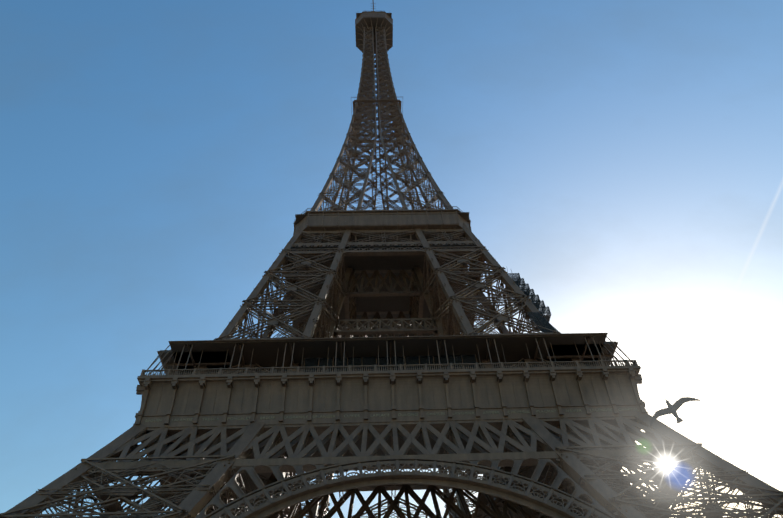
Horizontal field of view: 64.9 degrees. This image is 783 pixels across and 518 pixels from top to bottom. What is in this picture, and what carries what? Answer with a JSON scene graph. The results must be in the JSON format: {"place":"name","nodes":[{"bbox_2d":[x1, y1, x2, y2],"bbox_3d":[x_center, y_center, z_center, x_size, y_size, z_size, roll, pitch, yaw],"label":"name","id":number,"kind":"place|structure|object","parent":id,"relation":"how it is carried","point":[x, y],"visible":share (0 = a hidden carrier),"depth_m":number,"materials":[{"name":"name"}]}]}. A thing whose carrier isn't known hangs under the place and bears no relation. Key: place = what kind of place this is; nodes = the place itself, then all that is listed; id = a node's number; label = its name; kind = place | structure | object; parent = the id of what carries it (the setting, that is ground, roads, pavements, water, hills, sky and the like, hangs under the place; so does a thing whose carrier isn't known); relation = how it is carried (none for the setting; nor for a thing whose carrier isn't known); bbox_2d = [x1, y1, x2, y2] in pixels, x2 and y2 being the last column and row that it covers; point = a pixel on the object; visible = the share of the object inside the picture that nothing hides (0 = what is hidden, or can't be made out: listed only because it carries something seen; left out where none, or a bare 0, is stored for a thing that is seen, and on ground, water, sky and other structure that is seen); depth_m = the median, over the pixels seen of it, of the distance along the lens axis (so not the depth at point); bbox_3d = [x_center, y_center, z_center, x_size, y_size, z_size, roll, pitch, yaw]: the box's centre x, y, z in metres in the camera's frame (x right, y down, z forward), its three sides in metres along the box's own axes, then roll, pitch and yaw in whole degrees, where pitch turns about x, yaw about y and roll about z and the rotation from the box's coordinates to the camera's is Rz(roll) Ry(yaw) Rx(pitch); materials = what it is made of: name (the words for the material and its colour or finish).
{"place":"outdoors","nodes":[
{"label":"outdoors","id":0,"kind":"place"},
{"bbox_2d":[0,0,782,517],"label":"sky","id":1,"kind":"structure","parent":0,"point":[623,159],"materials":[{"name":"blue"}]},
{"bbox_2d":[637,438,694,491],"bbox_3d":[1.171,0.874,2.620,0.950,0.850,0.425,-23,-51,17],"label":"lens flare","id":2,"kind":"object","parent":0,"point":[666,464],"visible":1,"depth_m":2.61,"materials":[{"name":"white"}]},
{"bbox_2d":[650,397,699,427],"bbox_3d":[7.513,4.044,16.458,1.480,0.176,0.780,-33,-84,11],"label":"gull","id":3,"kind":"object","parent":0,"point":[674,407],"depth_m":16.44,"materials":[{"name":"grey"}]},
{"label":"ground","id":4,"kind":"structure","parent":0,"visible":0},
{"bbox_2d":[0,1,782,517],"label":"tower","id":5,"kind":"structure","parent":4,"relation":"on","point":[388,357],"depth_m":88.48,"materials":[{"name":"brown metal"}]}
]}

